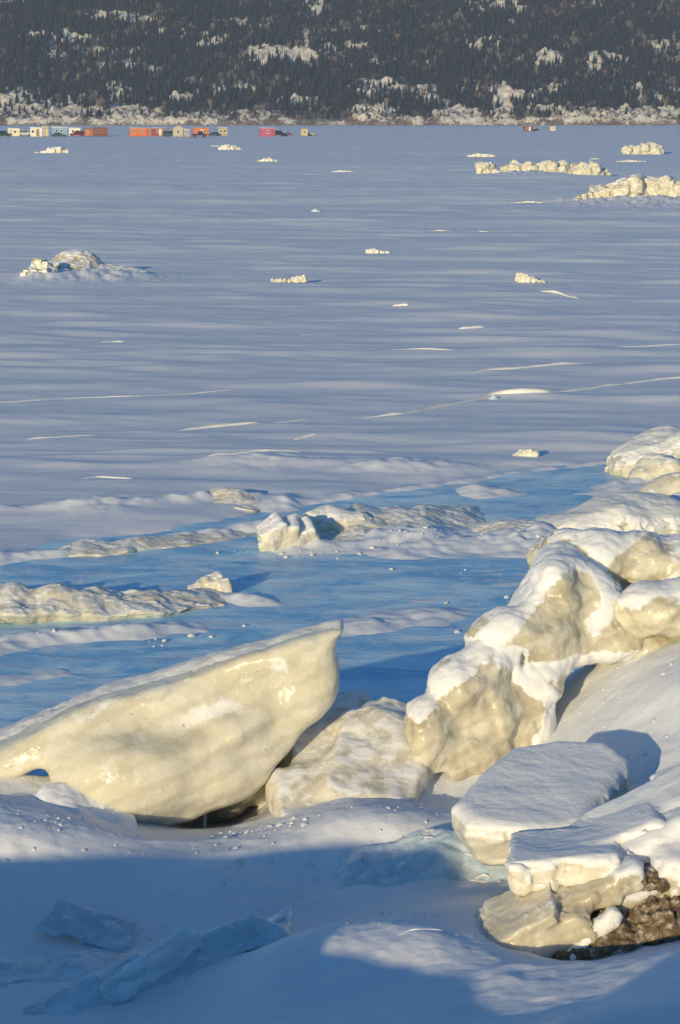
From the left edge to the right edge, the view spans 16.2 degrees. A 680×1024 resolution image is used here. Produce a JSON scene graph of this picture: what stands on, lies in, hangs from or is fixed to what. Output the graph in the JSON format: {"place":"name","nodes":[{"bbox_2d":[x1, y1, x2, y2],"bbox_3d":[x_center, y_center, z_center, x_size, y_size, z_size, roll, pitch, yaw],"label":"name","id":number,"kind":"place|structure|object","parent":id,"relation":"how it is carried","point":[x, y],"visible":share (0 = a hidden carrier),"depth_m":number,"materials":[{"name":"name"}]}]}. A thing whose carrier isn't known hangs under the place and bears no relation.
{"place":"outdoors","nodes":[
{"label":"outdoors","id":0,"kind":"place"},
{"bbox_2d":[207,449,297,456],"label":"snow ridge","id":1,"kind":"structure","parent":0,"point":[252,451],"depth_m":28.36,"materials":[{"name":"white snow"}]},
{"bbox_2d":[0,125,679,1023],"bbox_3d":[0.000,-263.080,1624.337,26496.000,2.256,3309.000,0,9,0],"label":"snow ground","id":2,"kind":"structure","parent":0,"point":[208,235],"depth_m":33.45,"materials":[{"name":"white snow"}]},
{"bbox_2d":[0,131,11,136],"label":"parked car","id":3,"kind":"object","parent":2,"relation":"on","point":[3,133],"visible":0.93,"depth_m":568.10,"materials":[{"name":"paint"}]},
{"bbox_2d":[8,128,19,135],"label":"fishing hut","id":4,"kind":"object","parent":2,"relation":"on","point":[14,131],"visible":0.83,"depth_m":591.41,"materials":[{"name":"paint"}]},
{"bbox_2d":[20,131,29,135],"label":"parked car","id":5,"kind":"object","parent":2,"relation":"on","point":[24,133],"visible":0.59,"depth_m":608.09,"materials":[{"name":"paint"}]},
{"bbox_2d":[30,124,42,136],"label":"fishing hut","id":6,"kind":"object","parent":2,"relation":"on","point":[35,131],"visible":0.96,"depth_m":576.20,"materials":[{"name":"paint"}]},
{"bbox_2d":[20,257,58,275],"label":"ice heap","id":7,"kind":"object","parent":2,"relation":"on","point":[42,264],"visible":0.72,"depth_m":60.59,"materials":[{"name":"white ice"}]},
{"bbox_2d":[42,126,48,136],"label":"fishing hut","id":8,"kind":"object","parent":2,"relation":"on","point":[45,131],"visible":0.89,"depth_m":592.00,"materials":[{"name":"paint"}]},
{"bbox_2d":[34,146,68,152],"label":"ice chunk","id":9,"kind":"object","parent":2,"relation":"on","point":[60,149],"visible":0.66,"depth_m":283.56,"materials":[{"name":"white ice"}]},
{"bbox_2d":[51,133,66,136],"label":"parked car","id":10,"kind":"object","parent":2,"relation":"on","point":[58,134],"visible":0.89,"depth_m":562.42,"materials":[{"name":"paint"}]},
{"bbox_2d":[51,124,67,134],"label":"fishing hut","id":11,"kind":"object","parent":2,"relation":"on","point":[62,130],"visible":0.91,"depth_m":607.35,"materials":[{"name":"paint"}]},
{"bbox_2d":[29,435,97,438],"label":"snow ridge","id":12,"kind":"structure","parent":2,"relation":"on","point":[62,436],"depth_m":30.35,"materials":[{"name":"white snow"}]},
{"bbox_2d":[0,949,134,987],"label":"ice ledge","id":13,"kind":"object","parent":2,"relation":"on","point":[63,966],"visible":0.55,"depth_m":11.29,"materials":[{"name":"blue ice"}]},
{"bbox_2d":[68,127,79,135],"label":"fishing hut","id":14,"kind":"object","parent":2,"relation":"on","point":[71,130],"visible":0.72,"depth_m":607.35,"materials":[{"name":"paint"}]},
{"bbox_2d":[70,131,84,136],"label":"parked car","id":15,"kind":"object","parent":2,"relation":"on","point":[81,133],"visible":1,"depth_m":585.93,"materials":[{"name":"paint"}]},
{"bbox_2d":[30,783,138,832],"bbox_3d":[-1.551,1.732,13.316,0.845,0.354,0.559,-2,10,-12],"label":"ice shelf","id":16,"kind":"object","parent":2,"relation":"on","point":[65,796],"visible":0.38,"depth_m":13.36,"materials":[{"name":"white snow"}]},
{"bbox_2d":[36,898,136,950],"bbox_3d":[-1.234,2.049,11.774,0.473,0.196,0.285,2,9,11],"label":"ice plate","id":17,"kind":"object","parent":2,"relation":"on","point":[83,923],"visible":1,"depth_m":11.74,"materials":[{"name":"blue ice"}]},
{"bbox_2d":[84,128,92,135],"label":"fishing hut","id":18,"kind":"object","parent":2,"relation":"on","point":[88,132],"visible":0.98,"depth_m":607.76,"materials":[{"name":"paint"}]},
{"bbox_2d":[49,249,146,271],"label":"ice heap","id":19,"kind":"object","parent":2,"relation":"on","point":[79,259],"visible":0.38,"depth_m":62.33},
{"bbox_2d":[93,124,107,135],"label":"fishing hut","id":20,"kind":"object","parent":2,"relation":"on","point":[100,131],"visible":1,"depth_m":607.40,"materials":[{"name":"paint"}]},
{"bbox_2d":[83,476,132,478],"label":"snow ridge","id":21,"kind":"structure","parent":2,"relation":"on","point":[107,477],"depth_m":26.83,"materials":[{"name":"white snow"}]},
{"bbox_2d":[0,389,238,402],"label":"snow ridge","id":22,"kind":"structure","parent":2,"relation":"on","point":[115,396],"depth_m":34.80,"materials":[{"name":"white snow"}]},
{"bbox_2d":[129,124,149,136],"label":"fishing hut","id":23,"kind":"object","parent":2,"relation":"on","point":[138,132],"visible":0.88,"depth_m":591.42,"materials":[{"name":"paint"}]},
{"bbox_2d":[99,924,201,1005],"bbox_3d":[-0.853,2.038,10.740,0.472,0.377,0.087,-3,10,-16],"label":"ice plate","id":24,"kind":"object","parent":2,"relation":"on","point":[156,963],"visible":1,"depth_m":10.72,"materials":[{"name":"blue ice"}]},
{"bbox_2d":[22,906,292,1014],"bbox_3d":[-0.830,2.103,11.068,1.214,0.438,0.875,0,9,0],"label":"ice ledge","id":25,"kind":"object","parent":2,"relation":"on","point":[241,935],"visible":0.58,"depth_m":10.95,"materials":[{"name":"blue ice"}]},
{"bbox_2d":[151,127,165,135],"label":"fishing hut","id":26,"kind":"object","parent":2,"relation":"on","point":[157,131],"visible":0.81,"depth_m":607.41,"materials":[{"name":"paint"}]},
{"bbox_2d":[163,131,172,136],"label":"parked car","id":27,"kind":"object","parent":2,"relation":"on","point":[165,133],"visible":0.57,"depth_m":585.80,"materials":[{"name":"paint"}]},
{"bbox_2d":[0,619,343,827],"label":"ice block","id":28,"kind":"structure","parent":2,"relation":"on","point":[189,740],"depth_m":13.65,"materials":[{"name":"beige ice"}]},
{"bbox_2d":[172,125,183,136],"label":"fishing hut","id":29,"kind":"object","parent":2,"relation":"on","point":[177,131],"visible":0.91,"depth_m":576.41,"materials":[{"name":"paint"}]},
{"bbox_2d":[183,129,189,136],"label":"fishing hut","id":30,"kind":"object","parent":2,"relation":"on","point":[186,132],"visible":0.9,"depth_m":576.89,"materials":[{"name":"paint"}]},
{"bbox_2d":[192,131,206,136],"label":"pickup truck","id":31,"kind":"object","parent":2,"relation":"on","point":[200,133],"visible":1,"depth_m":568.12,"materials":[{"name":"paint"}]},
{"bbox_2d":[193,127,208,135],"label":"fishing hut","id":32,"kind":"object","parent":2,"relation":"on","point":[203,130],"visible":0.63,"depth_m":591.37,"materials":[{"name":"paint"}]},
{"bbox_2d":[209,132,220,135],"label":"parked car","id":33,"kind":"object","parent":2,"relation":"on","point":[214,134],"visible":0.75,"depth_m":592.16,"materials":[{"name":"paint"}]},
{"bbox_2d":[179,422,258,430],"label":"snow ridge","id":34,"kind":"structure","parent":2,"relation":"on","point":[216,425],"depth_m":31.42,"materials":[{"name":"white snow"}]},
{"bbox_2d":[217,127,227,135],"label":"fishing hut","id":35,"kind":"object","parent":2,"relation":"on","point":[222,131],"visible":0.8,"depth_m":607.65,"materials":[{"name":"paint"}]},
{"bbox_2d":[218,144,241,149],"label":"ice chunk","id":36,"kind":"object","parent":2,"relation":"on","point":[228,147],"visible":0.8,"depth_m":324.31,"materials":[{"name":"white ice"}]},
{"bbox_2d":[259,127,274,136],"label":"fishing hut","id":37,"kind":"object","parent":2,"relation":"on","point":[267,132],"visible":0.92,"depth_m":576.21,"materials":[{"name":"paint"}]},
{"bbox_2d":[257,157,276,161],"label":"ice chunk","id":38,"kind":"object","parent":2,"relation":"on","point":[267,159],"visible":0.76,"depth_m":231.59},
{"bbox_2d":[275,131,285,135],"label":"parked car","id":39,"kind":"object","parent":2,"relation":"on","point":[280,133],"visible":0.63,"depth_m":604.86,"materials":[{"name":"paint"}]},
{"bbox_2d":[270,275,306,282],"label":"ice chunk","id":40,"kind":"object","parent":2,"relation":"on","point":[299,279],"visible":0.95,"depth_m":59.73,"materials":[{"name":"white ice"}]},
{"bbox_2d":[273,419,306,422],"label":"snow ridge","id":41,"kind":"structure","parent":2,"relation":"on","point":[291,421],"depth_m":32.01,"materials":[{"name":"white snow"}]},
{"bbox_2d":[300,125,307,135],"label":"fishing hut","id":42,"kind":"object","parent":2,"relation":"on","point":[304,132],"visible":0.92,"depth_m":608.02,"materials":[{"name":"paint"}]},
{"bbox_2d":[294,433,317,439],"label":"snow ridge","id":43,"kind":"structure","parent":2,"relation":"on","point":[308,435],"depth_m":30.19,"materials":[{"name":"white snow"}]},
{"bbox_2d":[0,410,623,775],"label":"ice sheet","id":44,"kind":"object","parent":2,"relation":"on","point":[306,590],"visible":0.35,"depth_m":20.57,"materials":[{"name":"blue ice"}]},
{"bbox_2d":[0,775,50,794],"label":"ice slab","id":45,"kind":"structure","parent":44,"relation":"on","point":[31,784],"depth_m":13.63,"materials":[{"name":"white ice"}]},
{"bbox_2d":[0,582,226,623],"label":"ice ledge","id":46,"kind":"object","parent":44,"relation":"on","point":[20,603],"visible":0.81,"depth_m":19.49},
{"bbox_2d":[58,529,256,556],"bbox_3d":[-1.696,0.225,23.303,2.244,0.188,2.448,0,9,0],"label":"ice ledge","id":47,"kind":"object","parent":44,"relation":"on","point":[89,548],"visible":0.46,"depth_m":22.61,"materials":[{"name":"white ice"}]},
{"bbox_2d":[187,571,232,591],"bbox_3d":[-1.113,0.618,20.468,0.392,0.198,0.258,0,9,0],"label":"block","id":48,"kind":"object","parent":44,"relation":"on","point":[218,581],"visible":0.74,"depth_m":20.39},
{"bbox_2d":[204,487,261,511],"bbox_3d":[-1.163,-0.156,25.432,1.126,0.256,1.585,0,9,0],"label":"ice ledge","id":49,"kind":"object","parent":44,"relation":"on","point":[244,500],"visible":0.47,"depth_m":25.05,"materials":[{"name":"white snow"}]},
{"bbox_2d":[186,758,284,823],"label":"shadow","id":50,"kind":"object","parent":44,"relation":"on","point":[257,798],"visible":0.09,"depth_m":14.20},
{"bbox_2d":[256,512,320,551],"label":"ice block","id":51,"kind":"structure","parent":44,"relation":"on","point":[275,531],"depth_m":22.52,"materials":[{"name":"white ice"}]},
{"bbox_2d":[464,518,557,533],"bbox_3d":[1.808,0.155,23.616,1.206,0.228,2.552,0,9,0],"label":"ice ledge","id":52,"kind":"object","parent":44,"relation":"on","point":[484,527],"visible":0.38,"depth_m":23.31,"materials":[{"name":"white snow"}]},
{"bbox_2d":[604,425,679,477],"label":"ice mound","id":53,"kind":"object","parent":44,"relation":"on","point":[622,459],"visible":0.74,"depth_m":27.20,"materials":[{"name":"white snow"}]},
{"bbox_2d":[628,454,679,479],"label":"ice block","id":54,"kind":"structure","parent":44,"relation":"on","point":[647,467],"depth_m":26.45,"materials":[{"name":"white ice"}]},
{"bbox_2d":[638,472,679,495],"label":"ice block","id":55,"kind":"structure","parent":44,"relation":"on","point":[668,484],"depth_m":24.69,"materials":[{"name":"white ice"}]},
{"bbox_2d":[300,504,372,532],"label":"ice block","id":56,"kind":"structure","parent":2,"relation":"on","point":[325,518],"depth_m":23.32,"materials":[{"name":"white snow"}]},
{"bbox_2d":[4,526,676,971],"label":"ice crumbs","id":57,"kind":"object","parent":2,"relation":"on","point":[336,800],"visible":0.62,"depth_m":12.96,"materials":[{"name":"white ice"}]},
{"bbox_2d":[332,170,354,171],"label":"ice chunk","id":58,"kind":"object","parent":2,"relation":"on","point":[343,171],"visible":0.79,"depth_m":183.05,"materials":[{"name":"white ice"}]},
{"bbox_2d":[265,688,433,817],"bbox_3d":[0.074,1.445,13.936,1.011,0.583,1.345,0,9,0],"label":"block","id":59,"kind":"object","parent":2,"relation":"on","point":[351,744],"visible":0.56,"depth_m":13.73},
{"bbox_2d":[365,248,389,252],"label":"ice chunk","id":60,"kind":"object","parent":2,"relation":"on","point":[374,250],"visible":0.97,"depth_m":72.26,"materials":[{"name":"white ice"}]},
{"bbox_2d":[318,503,485,542],"bbox_3d":[0.624,-0.033,24.584,1.731,0.288,3.915,0,9,0],"label":"snow mound","id":61,"kind":"object","parent":2,"relation":"on","point":[460,516],"visible":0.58,"depth_m":23.70,"materials":[{"name":"white snow"}]},
{"bbox_2d":[330,828,506,888],"bbox_3d":[0.398,1.842,12.586,1.148,0.427,1.344,0,9,0],"label":"ice ledge","id":62,"kind":"object","parent":2,"relation":"on","point":[426,854],"visible":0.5,"depth_m":12.27,"materials":[{"name":"blue ice"}]},
{"bbox_2d":[393,925,473,939],"bbox_3d":[0.403,1.845,10.488,0.395,0.065,0.124,-3,10,-17],"label":"snow crust","id":63,"kind":"object","parent":2,"relation":"on","point":[438,928],"visible":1,"depth_m":10.49},
{"bbox_2d":[467,153,495,156],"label":"ice chunk","id":64,"kind":"object","parent":2,"relation":"on","point":[480,155],"visible":0.91,"depth_m":263.93,"materials":[{"name":"white ice"}]},
{"bbox_2d":[359,383,624,418],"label":"snow ridge","id":65,"kind":"structure","parent":2,"relation":"on","point":[522,390],"depth_m":34.81,"materials":[{"name":"white snow"}]},
{"bbox_2d":[488,395,499,399],"bbox_3d":[2.237,-1.641,34.527,0.182,0.094,0.107,-2,10,-14],"label":"ice chunk","id":66,"kind":"object","parent":2,"relation":"on","point":[493,397],"visible":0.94,"depth_m":34.49,"materials":[{"name":"white ice"}]},
{"bbox_2d":[404,541,644,781],"bbox_3d":[1.216,0.952,14.507,2.242,1.429,0.881,-6,11,-32],"label":"ice mound","id":67,"kind":"object","parent":2,"relation":"on","point":[491,696],"visible":0.77,"depth_m":14.03,"materials":[{"name":"white ice"}]},
{"bbox_2d":[512,448,538,456],"bbox_3d":[2.201,-0.702,28.640,0.387,0.149,0.234,0,9,0],"label":"ice chunk","id":68,"kind":"object","parent":2,"relation":"on","point":[531,452],"visible":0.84,"depth_m":28.56,"materials":[{"name":"white ice"}]},
{"bbox_2d":[512,201,544,202],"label":"ice chunk","id":69,"kind":"object","parent":2,"relation":"on","point":[528,202],"visible":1,"depth_m":117.01,"materials":[{"name":"white ice"}]},
{"bbox_2d":[523,126,533,130],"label":"fishing hut","id":70,"kind":"object","parent":2,"relation":"on","point":[527,128],"visible":0.91,"depth_m":892.54,"materials":[{"name":"paint"}]},
{"bbox_2d":[474,362,590,372],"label":"snow ridge","id":71,"kind":"structure","parent":2,"relation":"on","point":[506,368],"depth_m":38.83,"materials":[{"name":"white snow"}]},
{"bbox_2d":[514,273,551,282],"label":"ice chunk","id":72,"kind":"object","parent":2,"relation":"on","point":[522,278],"visible":1,"depth_m":59.71,"materials":[{"name":"white ice"}]},
{"bbox_2d":[527,536,547,567],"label":"ice block","id":73,"kind":"structure","parent":2,"relation":"on","point":[533,549],"depth_m":15.17,"materials":[{"name":"white ice"}]},
{"bbox_2d":[451,741,629,865],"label":"ice slab","id":74,"kind":"structure","parent":2,"relation":"on","point":[554,785],"depth_m":11.83,"materials":[{"name":"white snow"}]},
{"bbox_2d":[474,159,611,174],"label":"pressure ridge","id":75,"kind":"structure","parent":2,"relation":"on","point":[580,168],"depth_m":171.95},
{"bbox_2d":[473,807,679,960],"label":"ice block","id":76,"kind":"structure","parent":2,"relation":"on","point":[639,887],"depth_m":10.66,"materials":[{"name":"beige ice"}]},
{"bbox_2d":[504,803,665,895],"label":"ice slab","id":77,"kind":"structure","parent":76,"relation":"on","point":[580,851],"depth_m":10.90,"materials":[{"name":"white snow"}]},
{"bbox_2d":[579,764,679,820],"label":"ice slab","id":78,"kind":"structure","parent":77,"relation":"on","point":[661,790],"depth_m":11.43,"materials":[{"name":"white snow"}]},
{"bbox_2d":[553,906,622,960],"bbox_3d":[1.058,1.916,10.628,0.401,0.318,0.142,-1,9,-5],"label":"clump","id":79,"kind":"object","parent":76,"relation":"on","point":[608,919],"visible":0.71,"depth_m":10.59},
{"bbox_2d":[533,491,679,534],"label":"snow mound","id":80,"kind":"object","parent":2,"relation":"on","point":[658,513],"visible":0.83,"depth_m":23.20,"materials":[{"name":"white snow"}]},
{"bbox_2d":[540,527,679,590],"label":"ice block","id":81,"kind":"structure","parent":2,"relation":"on","point":[625,559],"depth_m":14.70,"materials":[{"name":"white snow"}]},
{"bbox_2d":[574,173,679,200],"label":"ice heap","id":82,"kind":"object","parent":2,"relation":"on","point":[633,185],"visible":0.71,"depth_m":117.14,"materials":[{"name":"white ice"}]},
{"bbox_2d":[615,160,645,161],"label":"ice chunk","id":83,"kind":"object","parent":2,"relation":"on","point":[630,161],"visible":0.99,"depth_m":231.64,"materials":[{"name":"white ice"}]},
{"bbox_2d":[621,142,663,153],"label":"ice heap","id":84,"kind":"object","parent":2,"relation":"on","point":[649,148],"visible":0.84,"depth_m":283.57,"materials":[{"name":"white ice"}]},
{"bbox_2d":[614,576,679,641],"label":"ice block","id":85,"kind":"structure","parent":2,"relation":"on","point":[643,609],"depth_m":14.20,"materials":[{"name":"beige ice"}]},
{"bbox_2d":[631,636,670,659],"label":"ice block","id":86,"kind":"structure","parent":2,"relation":"on","point":[652,644],"depth_m":14.36,"materials":[{"name":"beige ice"}]},
{"bbox_2d":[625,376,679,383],"bbox_3d":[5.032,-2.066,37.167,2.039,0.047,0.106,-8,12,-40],"label":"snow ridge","id":87,"kind":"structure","parent":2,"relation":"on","point":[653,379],"depth_m":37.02,"materials":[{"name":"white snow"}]},
{"bbox_2d":[0,0,679,125],"bbox_3d":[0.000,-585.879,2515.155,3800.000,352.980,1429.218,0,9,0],"label":"hill","id":88,"kind":"structure","parent":0,"point":[504,91],"depth_m":1913.39,"materials":[{"name":"green plant"}]},
{"bbox_2d":[0,102,678,120],"bbox_3d":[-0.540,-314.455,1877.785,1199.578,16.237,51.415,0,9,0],"label":"shore brush","id":89,"kind":"object","parent":88,"relation":"on","point":[279,115],"visible":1,"depth_m":1867.45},
{"bbox_2d":[0,0,679,118],"bbox_3d":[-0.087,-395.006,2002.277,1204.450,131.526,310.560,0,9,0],"label":"forest","id":90,"kind":"object","parent":88,"relation":"on","point":[13,45],"visible":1,"depth_m":1987.66,"materials":[{"name":"green plant"}]},
{"bbox_2d":[393,303,407,305],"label":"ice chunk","id":91,"kind":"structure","parent":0,"point":[404,304],"depth_m":51.57,"materials":[{"name":"white ice"}]},
{"bbox_2d":[390,348,450,349],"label":"snow ridge","id":92,"kind":"structure","parent":0,"point":[424,348],"depth_m":41.57,"materials":[{"name":"white snow"}]},
{"bbox_2d":[459,326,483,328],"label":"snow ridge","id":93,"kind":"structure","parent":0,"point":[469,327],"depth_m":45.78,"materials":[{"name":"white snow"}]},
{"bbox_2d":[542,290,578,298],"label":"snow ridge","id":94,"kind":"structure","parent":0,"point":[554,291],"depth_m":55.19,"materials":[{"name":"white snow"}]},
{"bbox_2d":[620,344,679,346],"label":"snow ridge","id":95,"kind":"structure","parent":0,"point":[650,345],"depth_m":42.68,"materials":[{"name":"white snow"}]}
]}

